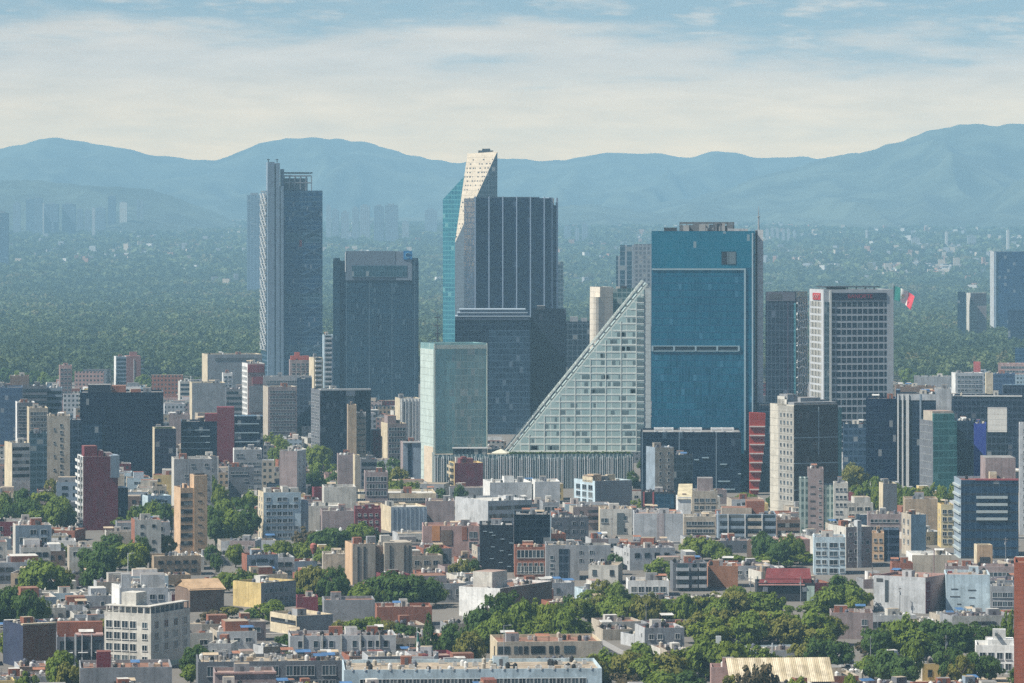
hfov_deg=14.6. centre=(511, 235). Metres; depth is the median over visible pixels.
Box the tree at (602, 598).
[595,594,610,617]
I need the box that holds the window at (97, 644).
[94,641,100,649]
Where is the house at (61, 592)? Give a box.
[39,586,83,601]
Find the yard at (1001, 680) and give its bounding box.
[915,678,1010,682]
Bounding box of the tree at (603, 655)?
[586,647,620,678]
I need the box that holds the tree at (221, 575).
[213,572,230,592]
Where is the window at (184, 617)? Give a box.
[183,616,187,624]
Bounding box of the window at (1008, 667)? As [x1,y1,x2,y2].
[1005,664,1011,670]
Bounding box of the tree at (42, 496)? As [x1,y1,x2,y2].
[31,492,65,509]
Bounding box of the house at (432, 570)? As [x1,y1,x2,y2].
[413,567,445,574]
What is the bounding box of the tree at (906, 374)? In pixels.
[898,368,915,384]
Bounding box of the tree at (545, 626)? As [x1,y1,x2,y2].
[528,618,554,633]
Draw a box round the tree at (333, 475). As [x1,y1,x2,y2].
[326,471,336,483]
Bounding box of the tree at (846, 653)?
[818,638,854,664]
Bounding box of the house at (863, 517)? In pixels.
[848,514,866,524]
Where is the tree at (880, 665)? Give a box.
[863,647,909,679]
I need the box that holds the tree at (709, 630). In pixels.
[685,620,735,645]
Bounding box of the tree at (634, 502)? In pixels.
[631,499,640,507]
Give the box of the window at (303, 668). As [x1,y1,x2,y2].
[300,665,306,675]
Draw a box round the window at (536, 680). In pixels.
[534,678,540,682]
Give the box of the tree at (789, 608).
[769,602,802,613]
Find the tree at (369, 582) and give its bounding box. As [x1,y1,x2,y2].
[355,576,377,595]
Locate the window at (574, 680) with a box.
[572,678,578,682]
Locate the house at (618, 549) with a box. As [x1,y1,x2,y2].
[614,541,640,561]
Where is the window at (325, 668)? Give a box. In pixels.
[322,665,328,675]
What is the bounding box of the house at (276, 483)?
[267,478,278,486]
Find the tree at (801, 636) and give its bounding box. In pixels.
[785,619,831,643]
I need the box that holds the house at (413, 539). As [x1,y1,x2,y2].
[397,536,421,543]
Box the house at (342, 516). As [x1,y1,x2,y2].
[320,504,353,529]
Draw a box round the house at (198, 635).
[190,623,212,649]
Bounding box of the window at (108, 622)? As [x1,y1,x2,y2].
[106,620,112,627]
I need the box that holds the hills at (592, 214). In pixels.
[400,204,726,226]
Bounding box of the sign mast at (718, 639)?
[716,636,720,642]
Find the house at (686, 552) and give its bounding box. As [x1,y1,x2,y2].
[679,549,702,559]
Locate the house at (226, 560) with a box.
[195,549,241,564]
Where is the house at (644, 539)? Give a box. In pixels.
[617,537,657,545]
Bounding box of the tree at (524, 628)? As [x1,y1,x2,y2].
[513,619,538,633]
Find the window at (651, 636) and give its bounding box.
[649,634,654,639]
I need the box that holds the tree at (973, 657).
[965,651,991,679]
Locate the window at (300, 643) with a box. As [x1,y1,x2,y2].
[297,641,302,648]
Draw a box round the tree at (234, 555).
[225,543,244,567]
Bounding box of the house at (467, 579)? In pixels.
[458,573,472,584]
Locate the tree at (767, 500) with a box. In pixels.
[765,496,769,507]
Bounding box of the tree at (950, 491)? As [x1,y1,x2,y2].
[948,483,953,499]
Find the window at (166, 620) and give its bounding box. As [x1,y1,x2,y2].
[164,619,168,627]
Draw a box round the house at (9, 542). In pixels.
[0,532,11,549]
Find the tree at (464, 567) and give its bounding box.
[453,558,476,571]
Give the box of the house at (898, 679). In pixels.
[857,676,912,682]
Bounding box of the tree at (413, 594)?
[381,574,431,602]
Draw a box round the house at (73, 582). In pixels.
[44,579,75,589]
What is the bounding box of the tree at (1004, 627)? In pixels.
[990,622,1013,638]
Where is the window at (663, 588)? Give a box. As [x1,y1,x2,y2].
[660,586,665,592]
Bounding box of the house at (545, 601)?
[541,593,577,606]
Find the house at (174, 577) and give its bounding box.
[164,571,190,583]
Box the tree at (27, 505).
[14,498,41,515]
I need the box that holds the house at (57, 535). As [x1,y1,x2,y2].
[51,527,67,537]
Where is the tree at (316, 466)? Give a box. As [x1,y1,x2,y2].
[308,458,336,480]
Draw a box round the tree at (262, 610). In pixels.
[246,603,275,620]
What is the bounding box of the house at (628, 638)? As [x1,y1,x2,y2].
[621,630,634,645]
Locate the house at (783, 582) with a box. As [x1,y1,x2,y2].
[755,568,814,601]
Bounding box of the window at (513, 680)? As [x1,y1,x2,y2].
[511,678,517,682]
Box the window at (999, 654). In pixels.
[997,652,1002,659]
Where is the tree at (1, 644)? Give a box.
[0,633,2,653]
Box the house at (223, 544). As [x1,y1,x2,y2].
[218,534,275,551]
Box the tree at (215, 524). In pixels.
[207,513,231,544]
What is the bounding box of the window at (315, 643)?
[313,641,317,647]
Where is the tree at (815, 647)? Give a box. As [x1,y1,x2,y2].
[803,636,837,658]
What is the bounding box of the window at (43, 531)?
[41,529,46,533]
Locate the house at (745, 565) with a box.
[723,558,773,579]
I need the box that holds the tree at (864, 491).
[850,480,872,497]
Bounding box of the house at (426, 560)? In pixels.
[412,549,442,571]
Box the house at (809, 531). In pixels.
[782,528,818,536]
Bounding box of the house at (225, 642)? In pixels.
[208,634,237,653]
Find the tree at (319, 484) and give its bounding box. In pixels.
[309,478,329,497]
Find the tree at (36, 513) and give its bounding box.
[25,509,47,521]
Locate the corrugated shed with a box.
[725,657,834,682]
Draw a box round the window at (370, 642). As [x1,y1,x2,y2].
[367,640,372,647]
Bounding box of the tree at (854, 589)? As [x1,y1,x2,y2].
[832,579,864,601]
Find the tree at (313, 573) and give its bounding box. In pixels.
[300,565,325,597]
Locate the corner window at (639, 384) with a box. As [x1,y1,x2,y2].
[637,382,642,386]
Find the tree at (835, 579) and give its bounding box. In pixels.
[827,574,847,594]
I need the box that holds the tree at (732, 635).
[729,622,755,641]
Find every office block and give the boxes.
[0,382,21,444]
[47,384,61,413]
[56,621,103,666]
[70,415,81,478]
[80,384,162,476]
[152,424,175,477]
[169,410,189,443]
[181,406,262,462]
[189,380,224,418]
[202,352,261,387]
[225,385,241,414]
[311,386,370,469]
[455,494,531,523]
[479,518,512,571]
[513,508,550,559]
[574,474,631,505]
[640,427,740,492]
[674,450,692,494]
[843,419,865,488]
[866,389,899,484]
[897,389,935,487]
[914,373,950,386]
[919,410,956,492]
[934,384,950,410]
[951,384,1023,475]
[953,455,1018,558]
[957,416,972,475]
[972,361,988,393]
[974,419,985,475]
[986,407,1007,454]
[990,251,1023,328]
[993,369,1014,393]
[998,362,1023,373]
[1008,310,1023,342]
[1015,347,1023,362]
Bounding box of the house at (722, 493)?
[692,486,726,503]
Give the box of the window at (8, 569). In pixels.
[6,567,12,571]
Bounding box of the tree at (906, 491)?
[899,486,911,504]
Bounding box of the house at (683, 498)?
[676,484,691,513]
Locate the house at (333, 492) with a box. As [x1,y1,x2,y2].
[322,481,365,509]
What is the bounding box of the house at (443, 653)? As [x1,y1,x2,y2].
[400,646,450,658]
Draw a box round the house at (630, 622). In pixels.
[591,614,640,630]
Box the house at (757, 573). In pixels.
[748,564,783,582]
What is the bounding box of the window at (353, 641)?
[352,640,357,647]
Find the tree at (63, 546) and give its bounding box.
[61,543,66,557]
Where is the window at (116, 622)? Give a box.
[113,620,120,627]
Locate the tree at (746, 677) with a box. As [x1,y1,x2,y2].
[735,665,769,682]
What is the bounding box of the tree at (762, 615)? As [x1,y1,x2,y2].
[749,609,773,642]
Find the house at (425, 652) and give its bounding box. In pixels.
[407,646,437,658]
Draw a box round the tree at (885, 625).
[878,620,904,648]
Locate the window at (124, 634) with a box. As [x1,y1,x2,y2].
[121,632,128,639]
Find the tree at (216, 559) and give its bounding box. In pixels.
[209,553,222,572]
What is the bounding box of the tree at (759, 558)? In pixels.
[755,554,782,564]
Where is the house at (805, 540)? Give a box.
[773,533,809,562]
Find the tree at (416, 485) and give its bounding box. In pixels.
[402,481,419,488]
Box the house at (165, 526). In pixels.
[115,516,169,535]
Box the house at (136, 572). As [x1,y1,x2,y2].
[131,568,167,585]
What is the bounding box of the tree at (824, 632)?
[804,625,837,643]
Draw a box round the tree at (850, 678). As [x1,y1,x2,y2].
[843,672,858,682]
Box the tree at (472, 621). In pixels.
[459,608,490,633]
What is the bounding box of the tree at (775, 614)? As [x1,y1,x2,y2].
[767,610,800,642]
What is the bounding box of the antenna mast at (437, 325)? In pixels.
[435,312,439,341]
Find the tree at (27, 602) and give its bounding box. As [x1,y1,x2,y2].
[12,589,45,618]
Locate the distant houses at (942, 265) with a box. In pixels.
[0,220,1023,288]
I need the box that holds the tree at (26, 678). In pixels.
[15,671,39,682]
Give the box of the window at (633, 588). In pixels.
[631,586,636,592]
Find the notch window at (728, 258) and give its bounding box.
[722,252,735,264]
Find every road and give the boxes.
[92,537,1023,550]
[266,618,918,632]
[602,645,640,680]
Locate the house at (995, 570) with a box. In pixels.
[945,560,1013,576]
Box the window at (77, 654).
[73,652,79,661]
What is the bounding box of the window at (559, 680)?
[557,678,563,682]
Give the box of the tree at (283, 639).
[274,634,287,645]
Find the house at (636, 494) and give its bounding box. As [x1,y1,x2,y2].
[632,490,640,504]
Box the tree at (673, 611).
[662,599,695,618]
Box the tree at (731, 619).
[725,616,745,642]
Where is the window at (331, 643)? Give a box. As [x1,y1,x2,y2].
[329,641,333,647]
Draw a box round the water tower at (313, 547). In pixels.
[310,543,316,555]
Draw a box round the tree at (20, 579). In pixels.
[16,565,27,589]
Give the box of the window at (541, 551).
[540,550,543,557]
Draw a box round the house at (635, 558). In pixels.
[623,542,674,570]
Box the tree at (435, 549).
[426,544,443,557]
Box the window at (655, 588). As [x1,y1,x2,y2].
[653,586,658,592]
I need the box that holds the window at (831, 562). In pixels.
[829,560,837,564]
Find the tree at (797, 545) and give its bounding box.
[779,532,805,553]
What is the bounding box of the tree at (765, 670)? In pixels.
[751,662,780,682]
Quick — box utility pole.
[1004,537,1007,558]
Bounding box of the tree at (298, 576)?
[290,566,312,592]
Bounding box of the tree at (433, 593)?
[407,575,445,602]
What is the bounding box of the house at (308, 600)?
[296,591,317,610]
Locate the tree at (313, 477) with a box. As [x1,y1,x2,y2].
[306,470,320,483]
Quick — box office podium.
[432,449,632,487]
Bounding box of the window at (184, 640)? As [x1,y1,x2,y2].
[183,638,186,646]
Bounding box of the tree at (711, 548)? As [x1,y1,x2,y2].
[701,540,724,557]
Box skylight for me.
[490,449,508,453]
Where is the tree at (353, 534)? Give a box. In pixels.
[342,528,358,547]
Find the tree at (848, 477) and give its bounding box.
[842,470,857,491]
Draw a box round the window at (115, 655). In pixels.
[114,654,119,659]
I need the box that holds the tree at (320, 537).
[306,531,336,546]
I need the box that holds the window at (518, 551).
[517,550,520,557]
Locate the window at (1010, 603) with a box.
[1008,601,1012,606]
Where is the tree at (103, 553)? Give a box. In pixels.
[83,540,118,571]
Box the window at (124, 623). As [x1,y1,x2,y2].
[122,620,127,627]
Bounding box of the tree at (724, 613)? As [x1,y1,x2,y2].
[704,608,734,622]
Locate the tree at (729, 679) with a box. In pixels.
[722,674,736,682]
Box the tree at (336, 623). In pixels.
[331,619,349,629]
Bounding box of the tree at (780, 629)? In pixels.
[772,614,805,644]
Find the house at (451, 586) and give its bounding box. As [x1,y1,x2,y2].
[411,573,465,602]
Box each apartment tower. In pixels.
[590,287,612,348]
[634,244,650,290]
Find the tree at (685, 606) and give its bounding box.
[673,593,697,619]
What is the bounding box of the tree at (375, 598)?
[369,592,384,601]
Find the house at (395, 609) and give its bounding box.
[375,598,431,623]
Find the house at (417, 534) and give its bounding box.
[392,529,421,539]
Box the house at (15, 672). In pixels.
[0,667,48,682]
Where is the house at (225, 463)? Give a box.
[219,460,231,466]
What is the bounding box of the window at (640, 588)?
[638,586,644,592]
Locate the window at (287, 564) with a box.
[285,562,291,566]
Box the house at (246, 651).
[232,649,253,653]
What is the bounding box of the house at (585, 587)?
[575,579,601,597]
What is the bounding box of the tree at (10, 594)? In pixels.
[0,585,18,621]
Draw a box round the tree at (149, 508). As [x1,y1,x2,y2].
[142,499,159,515]
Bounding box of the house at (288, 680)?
[276,678,302,682]
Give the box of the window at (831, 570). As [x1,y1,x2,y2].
[829,568,837,573]
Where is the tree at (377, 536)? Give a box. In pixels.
[363,526,379,544]
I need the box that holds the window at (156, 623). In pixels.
[154,621,158,628]
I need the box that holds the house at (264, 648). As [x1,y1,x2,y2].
[253,638,287,653]
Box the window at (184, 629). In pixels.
[183,627,187,635]
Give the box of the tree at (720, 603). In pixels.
[702,596,733,617]
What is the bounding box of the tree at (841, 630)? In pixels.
[819,616,848,639]
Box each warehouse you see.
[79,650,171,682]
[196,649,343,682]
[213,662,275,682]
[288,624,395,652]
[322,548,344,572]
[342,655,601,682]
[358,486,435,502]
[380,500,426,531]
[422,519,478,556]
[459,569,551,615]
[483,475,531,498]
[490,630,601,658]
[532,476,559,503]
[633,508,682,540]
[641,487,675,508]
[873,567,944,613]
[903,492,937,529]
[906,548,951,572]
[944,566,989,611]
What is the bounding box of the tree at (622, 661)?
[606,650,648,682]
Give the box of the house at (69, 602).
[56,595,89,616]
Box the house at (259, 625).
[227,612,265,640]
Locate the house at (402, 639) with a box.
[395,629,428,650]
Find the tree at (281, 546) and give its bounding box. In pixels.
[266,540,293,555]
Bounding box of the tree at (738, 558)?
[730,554,745,561]
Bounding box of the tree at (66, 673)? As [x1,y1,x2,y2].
[55,661,79,682]
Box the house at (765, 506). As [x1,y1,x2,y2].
[764,502,767,510]
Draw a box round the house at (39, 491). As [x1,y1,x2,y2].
[37,486,51,503]
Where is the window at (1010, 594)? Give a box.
[1008,592,1012,597]
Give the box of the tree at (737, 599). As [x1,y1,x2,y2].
[721,586,754,616]
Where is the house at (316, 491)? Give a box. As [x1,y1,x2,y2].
[312,487,321,500]
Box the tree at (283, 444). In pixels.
[273,438,291,448]
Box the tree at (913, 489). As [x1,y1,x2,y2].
[910,487,920,495]
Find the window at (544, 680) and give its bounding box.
[542,678,548,682]
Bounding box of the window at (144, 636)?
[141,634,146,639]
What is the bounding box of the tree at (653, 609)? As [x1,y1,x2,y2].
[629,591,663,619]
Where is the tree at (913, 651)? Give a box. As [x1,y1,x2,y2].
[900,640,924,679]
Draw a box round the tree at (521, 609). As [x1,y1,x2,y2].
[506,599,537,630]
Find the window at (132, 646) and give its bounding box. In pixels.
[130,644,135,651]
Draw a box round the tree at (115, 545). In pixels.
[109,542,129,569]
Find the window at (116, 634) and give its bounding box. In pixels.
[114,631,119,638]
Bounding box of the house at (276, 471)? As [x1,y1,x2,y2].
[274,466,278,482]
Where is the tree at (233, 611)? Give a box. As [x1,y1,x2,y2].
[220,606,238,617]
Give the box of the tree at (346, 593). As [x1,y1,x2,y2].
[338,580,353,595]
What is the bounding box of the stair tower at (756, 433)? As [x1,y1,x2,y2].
[749,412,765,494]
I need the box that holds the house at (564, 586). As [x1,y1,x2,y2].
[524,575,574,595]
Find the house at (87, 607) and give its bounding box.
[83,603,118,610]
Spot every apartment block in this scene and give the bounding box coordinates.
[0,445,3,457]
[0,464,3,486]
[0,487,10,497]
[0,517,20,545]
[3,616,56,665]
[4,438,29,495]
[10,372,28,384]
[13,518,50,553]
[15,397,34,440]
[19,538,49,561]
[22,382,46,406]
[27,403,47,441]
[29,427,46,494]
[43,610,78,631]
[46,379,58,386]
[47,411,69,480]
[56,476,76,500]
[59,363,71,410]
[63,394,77,412]
[67,541,91,571]
[72,388,79,406]
[73,407,79,417]
[75,371,103,388]
[75,445,127,529]
[83,369,110,383]
[104,591,189,664]
[112,581,139,603]
[114,352,143,384]
[118,473,124,485]
[119,572,167,608]
[120,461,130,470]
[120,467,131,486]
[126,383,144,389]
[126,386,140,389]
[126,471,149,489]
[128,489,148,493]
[128,494,140,509]
[131,513,160,553]
[137,486,152,493]
[138,479,166,493]
[141,493,170,529]
[151,374,182,396]
[153,469,170,494]
[163,403,184,413]
[163,414,168,421]
[171,453,211,505]
[173,400,188,412]
[174,465,206,552]
[176,443,180,455]
[178,378,190,399]
[181,396,188,403]
[188,379,201,381]
[195,412,216,418]
[196,452,214,455]
[205,455,218,483]
[210,456,217,480]
[222,370,231,387]
[223,676,241,682]
[228,462,253,499]
[233,444,261,489]
[241,490,257,497]
[242,360,264,414]
[242,548,277,571]
[258,486,307,539]
[262,459,273,489]
[263,372,311,386]
[263,383,296,441]
[263,442,273,458]
[279,446,305,493]
[280,445,307,468]
[282,433,300,438]
[284,434,303,447]
[289,352,308,374]
[297,375,311,433]
[299,425,310,436]
[301,433,310,448]
[301,495,318,502]
[306,484,314,494]
[309,354,322,387]
[322,332,332,387]
[337,450,353,483]
[345,535,411,584]
[347,401,355,453]
[353,454,359,502]
[356,410,365,456]
[360,455,376,488]
[362,650,409,659]
[371,398,384,408]
[371,412,375,428]
[371,429,380,457]
[373,405,394,414]
[377,458,392,472]
[381,415,405,467]
[385,400,394,404]
[395,394,419,440]
[400,437,420,478]
[413,481,448,495]
[425,495,453,521]
[447,456,482,485]
[514,541,544,576]
[545,539,578,579]
[550,507,572,515]
[551,512,588,542]
[551,527,565,540]
[569,501,608,529]
[574,540,610,570]
[598,503,631,534]
[632,452,639,462]
[646,442,673,489]
[670,555,706,590]
[683,511,715,536]
[691,477,716,513]
[716,499,775,538]
[727,494,763,505]
[776,514,799,535]
[799,464,832,532]
[813,530,844,574]
[825,519,837,529]
[828,520,871,567]
[829,604,872,638]
[833,476,847,521]
[867,508,900,531]
[872,526,898,561]
[879,478,896,510]
[893,381,901,395]
[895,382,935,396]
[901,509,925,553]
[910,677,959,682]
[937,499,952,547]
[940,608,1013,628]
[951,370,983,393]
[957,292,965,333]
[966,293,985,333]
[974,543,991,563]
[985,371,992,393]
[990,578,1013,609]
[1014,557,1023,682]
[1015,374,1023,383]
[1016,470,1018,487]
[1018,491,1018,525]
[1019,422,1023,534]
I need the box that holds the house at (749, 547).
[747,535,760,557]
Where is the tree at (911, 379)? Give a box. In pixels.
[909,372,920,384]
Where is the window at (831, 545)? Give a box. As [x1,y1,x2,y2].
[829,543,837,547]
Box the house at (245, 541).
[230,535,260,552]
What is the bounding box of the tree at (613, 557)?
[607,553,623,565]
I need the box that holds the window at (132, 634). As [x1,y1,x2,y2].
[129,632,135,639]
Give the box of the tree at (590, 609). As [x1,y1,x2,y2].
[578,597,598,621]
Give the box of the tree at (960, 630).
[936,622,973,650]
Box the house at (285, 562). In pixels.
[276,552,293,578]
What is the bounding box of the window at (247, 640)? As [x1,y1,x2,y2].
[245,638,251,642]
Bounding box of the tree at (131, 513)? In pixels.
[126,505,140,519]
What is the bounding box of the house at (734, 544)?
[712,533,747,552]
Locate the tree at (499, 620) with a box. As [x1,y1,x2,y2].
[483,610,513,635]
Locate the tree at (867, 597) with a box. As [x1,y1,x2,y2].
[862,590,874,606]
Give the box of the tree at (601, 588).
[590,579,609,595]
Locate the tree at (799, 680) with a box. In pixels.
[788,676,806,682]
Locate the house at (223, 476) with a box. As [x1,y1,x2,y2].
[219,467,227,486]
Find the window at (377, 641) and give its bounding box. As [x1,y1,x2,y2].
[375,640,380,647]
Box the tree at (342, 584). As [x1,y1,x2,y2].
[315,565,350,595]
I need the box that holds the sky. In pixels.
[0,0,1023,162]
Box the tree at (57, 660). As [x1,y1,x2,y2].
[45,649,77,682]
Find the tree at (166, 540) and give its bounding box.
[161,534,177,552]
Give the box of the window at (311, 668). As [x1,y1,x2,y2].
[307,665,314,675]
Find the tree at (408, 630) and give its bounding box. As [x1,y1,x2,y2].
[394,622,415,635]
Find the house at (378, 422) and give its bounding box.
[376,417,381,428]
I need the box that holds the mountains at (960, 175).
[640,124,1023,230]
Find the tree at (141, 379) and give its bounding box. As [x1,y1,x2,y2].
[134,374,150,384]
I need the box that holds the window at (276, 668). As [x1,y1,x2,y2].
[272,666,278,675]
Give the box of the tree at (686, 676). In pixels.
[667,670,706,682]
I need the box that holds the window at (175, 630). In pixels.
[174,629,177,636]
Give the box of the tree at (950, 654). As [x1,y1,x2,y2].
[931,647,970,680]
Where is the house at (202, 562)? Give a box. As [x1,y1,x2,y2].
[197,553,203,569]
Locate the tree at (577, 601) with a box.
[566,595,591,618]
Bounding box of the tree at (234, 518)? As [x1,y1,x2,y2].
[222,508,246,538]
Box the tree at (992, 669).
[978,655,1005,679]
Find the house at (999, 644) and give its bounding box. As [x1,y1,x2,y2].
[975,628,1013,673]
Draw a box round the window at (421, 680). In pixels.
[420,679,427,682]
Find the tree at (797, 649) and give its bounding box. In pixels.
[785,642,809,657]
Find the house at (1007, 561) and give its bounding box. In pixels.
[998,559,1013,563]
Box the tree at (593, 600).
[586,593,606,619]
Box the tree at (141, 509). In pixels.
[137,501,152,513]
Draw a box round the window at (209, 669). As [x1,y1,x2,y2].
[207,667,212,676]
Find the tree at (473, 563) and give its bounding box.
[465,559,481,570]
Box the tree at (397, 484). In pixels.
[388,479,403,488]
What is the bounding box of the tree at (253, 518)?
[239,505,261,537]
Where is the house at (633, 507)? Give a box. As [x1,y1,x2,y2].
[630,505,636,524]
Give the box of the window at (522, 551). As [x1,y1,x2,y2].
[521,550,524,557]
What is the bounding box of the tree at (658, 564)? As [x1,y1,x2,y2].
[643,557,669,576]
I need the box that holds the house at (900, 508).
[873,505,902,512]
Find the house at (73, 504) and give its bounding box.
[67,500,76,518]
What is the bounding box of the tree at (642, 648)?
[626,641,657,656]
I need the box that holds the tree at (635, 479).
[626,470,639,488]
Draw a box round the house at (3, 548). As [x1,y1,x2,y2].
[0,539,6,558]
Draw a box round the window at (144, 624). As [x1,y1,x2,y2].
[141,622,147,628]
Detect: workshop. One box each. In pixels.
[0,619,19,632]
[1,486,14,501]
[47,541,65,565]
[94,572,139,594]
[112,677,135,682]
[247,566,287,578]
[300,678,315,682]
[371,409,386,416]
[440,616,468,630]
[461,482,482,495]
[472,677,496,682]
[488,444,498,448]
[539,496,558,510]
[563,498,608,510]
[586,502,607,504]
[628,535,673,546]
[641,613,691,636]
[655,590,675,602]
[656,556,683,573]
[680,534,711,542]
[774,507,798,515]
[842,668,862,680]
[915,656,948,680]
[926,525,936,544]
[929,604,952,622]
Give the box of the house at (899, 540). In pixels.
[899,532,900,548]
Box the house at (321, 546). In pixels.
[317,544,344,561]
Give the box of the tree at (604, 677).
[602,673,608,682]
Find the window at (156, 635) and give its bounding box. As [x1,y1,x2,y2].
[154,632,158,640]
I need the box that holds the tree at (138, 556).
[115,541,149,570]
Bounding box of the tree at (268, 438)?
[263,432,283,443]
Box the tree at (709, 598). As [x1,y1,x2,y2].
[696,595,716,615]
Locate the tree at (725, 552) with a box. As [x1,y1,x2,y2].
[711,548,733,560]
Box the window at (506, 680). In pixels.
[504,678,510,682]
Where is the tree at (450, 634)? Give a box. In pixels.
[437,622,462,651]
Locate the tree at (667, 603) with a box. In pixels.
[657,598,672,619]
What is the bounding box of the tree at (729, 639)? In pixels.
[721,623,735,641]
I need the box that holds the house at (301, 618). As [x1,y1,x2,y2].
[270,608,332,633]
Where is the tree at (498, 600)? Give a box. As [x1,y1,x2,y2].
[469,592,508,619]
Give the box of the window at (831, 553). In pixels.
[829,551,837,556]
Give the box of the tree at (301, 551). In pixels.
[293,541,319,558]
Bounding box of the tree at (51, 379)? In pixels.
[45,375,58,383]
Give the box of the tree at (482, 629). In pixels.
[471,620,498,651]
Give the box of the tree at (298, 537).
[291,526,317,544]
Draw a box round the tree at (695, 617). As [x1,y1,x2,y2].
[675,611,709,636]
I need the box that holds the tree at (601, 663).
[574,653,611,675]
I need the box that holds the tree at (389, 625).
[379,620,395,631]
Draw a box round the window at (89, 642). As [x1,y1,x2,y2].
[87,641,94,649]
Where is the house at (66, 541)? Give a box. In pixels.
[51,536,75,547]
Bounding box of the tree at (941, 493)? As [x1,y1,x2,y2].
[934,485,950,502]
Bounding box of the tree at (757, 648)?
[735,640,761,656]
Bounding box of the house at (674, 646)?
[660,642,685,655]
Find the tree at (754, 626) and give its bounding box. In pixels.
[731,610,768,644]
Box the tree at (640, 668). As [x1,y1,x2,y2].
[627,653,672,680]
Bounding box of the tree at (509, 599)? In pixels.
[487,589,525,612]
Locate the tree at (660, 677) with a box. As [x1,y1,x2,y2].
[639,669,681,682]
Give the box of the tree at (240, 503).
[231,495,253,509]
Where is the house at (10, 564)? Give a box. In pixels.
[0,553,37,583]
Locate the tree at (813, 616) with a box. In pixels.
[796,605,836,634]
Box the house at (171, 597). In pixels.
[168,591,174,601]
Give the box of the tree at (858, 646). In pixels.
[854,641,867,655]
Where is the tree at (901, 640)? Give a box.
[896,628,934,655]
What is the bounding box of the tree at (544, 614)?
[536,602,562,630]
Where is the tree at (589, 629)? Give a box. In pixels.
[562,616,593,633]
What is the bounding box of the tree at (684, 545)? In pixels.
[678,535,703,554]
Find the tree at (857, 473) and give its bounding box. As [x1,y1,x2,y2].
[842,461,870,490]
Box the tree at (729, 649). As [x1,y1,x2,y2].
[704,640,747,664]
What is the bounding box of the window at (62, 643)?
[60,641,66,649]
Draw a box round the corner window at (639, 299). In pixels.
[637,297,642,301]
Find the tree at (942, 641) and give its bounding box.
[928,619,957,646]
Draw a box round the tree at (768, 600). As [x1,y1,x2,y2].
[747,591,786,611]
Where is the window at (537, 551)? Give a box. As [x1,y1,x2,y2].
[536,550,539,557]
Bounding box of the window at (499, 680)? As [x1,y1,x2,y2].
[496,678,502,682]
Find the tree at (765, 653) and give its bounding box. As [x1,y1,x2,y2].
[745,647,781,657]
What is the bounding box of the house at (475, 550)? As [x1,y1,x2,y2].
[472,544,478,562]
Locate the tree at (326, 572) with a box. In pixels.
[318,569,331,596]
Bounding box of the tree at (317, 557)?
[313,544,338,563]
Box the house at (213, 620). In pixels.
[193,614,226,629]
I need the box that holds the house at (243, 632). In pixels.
[210,619,256,653]
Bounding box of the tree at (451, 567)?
[447,563,459,572]
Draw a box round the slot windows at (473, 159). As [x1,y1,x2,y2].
[456,159,492,236]
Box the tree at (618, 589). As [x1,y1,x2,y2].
[604,580,628,597]
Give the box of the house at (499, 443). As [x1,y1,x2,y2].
[488,440,503,448]
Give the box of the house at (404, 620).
[386,615,424,628]
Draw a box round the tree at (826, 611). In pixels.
[812,602,833,613]
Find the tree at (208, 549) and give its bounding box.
[204,544,221,563]
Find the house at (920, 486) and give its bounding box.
[915,485,935,494]
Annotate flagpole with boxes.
[416,632,419,650]
[893,284,914,380]
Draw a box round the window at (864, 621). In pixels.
[861,619,867,625]
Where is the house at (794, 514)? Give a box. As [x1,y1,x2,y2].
[776,512,798,516]
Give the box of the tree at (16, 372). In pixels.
[9,370,28,378]
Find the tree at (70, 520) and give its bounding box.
[62,511,77,527]
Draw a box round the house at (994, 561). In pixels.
[971,559,1005,563]
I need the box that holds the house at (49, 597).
[17,586,55,603]
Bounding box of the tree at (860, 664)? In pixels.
[853,655,875,678]
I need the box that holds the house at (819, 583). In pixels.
[811,575,828,591]
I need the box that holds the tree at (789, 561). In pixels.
[767,555,800,567]
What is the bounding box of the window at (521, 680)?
[519,678,525,682]
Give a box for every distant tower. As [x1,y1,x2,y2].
[0,211,8,263]
[13,202,20,232]
[26,198,32,232]
[33,197,42,233]
[43,202,44,233]
[45,203,58,232]
[62,203,75,233]
[77,208,82,230]
[85,209,89,231]
[92,207,94,235]
[96,207,105,230]
[108,195,115,224]
[119,201,127,222]
[137,199,138,218]
[140,200,142,219]
[247,193,260,290]
[326,205,330,236]
[332,209,338,236]
[341,211,348,238]
[352,207,358,238]
[360,204,369,238]
[374,205,383,240]
[385,204,397,240]
[402,221,408,237]
[425,209,436,231]
[564,225,570,238]
[575,227,578,240]
[582,223,587,240]
[766,228,768,239]
[771,227,773,237]
[776,227,778,238]
[782,228,784,239]
[787,228,789,240]
[911,237,919,242]
[945,230,947,245]
[967,235,975,244]
[1006,228,1008,249]
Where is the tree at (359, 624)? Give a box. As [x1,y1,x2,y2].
[343,618,367,629]
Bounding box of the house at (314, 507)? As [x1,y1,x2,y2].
[308,501,338,531]
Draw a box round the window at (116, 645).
[113,643,120,650]
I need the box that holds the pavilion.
[452,447,487,453]
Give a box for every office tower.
[260,159,321,375]
[333,251,418,399]
[420,342,487,481]
[443,149,496,341]
[455,308,530,433]
[464,196,557,316]
[504,280,650,451]
[531,305,565,421]
[558,262,562,307]
[566,317,589,376]
[613,286,635,320]
[616,245,633,287]
[651,222,762,486]
[757,403,769,491]
[765,291,808,402]
[770,394,841,510]
[809,286,892,450]
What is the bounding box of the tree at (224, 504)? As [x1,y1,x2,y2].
[214,498,238,516]
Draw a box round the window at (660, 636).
[657,634,662,639]
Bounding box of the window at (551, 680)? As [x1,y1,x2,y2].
[549,678,555,682]
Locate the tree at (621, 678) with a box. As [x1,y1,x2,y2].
[602,672,639,682]
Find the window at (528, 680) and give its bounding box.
[526,678,533,682]
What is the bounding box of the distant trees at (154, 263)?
[0,219,1023,290]

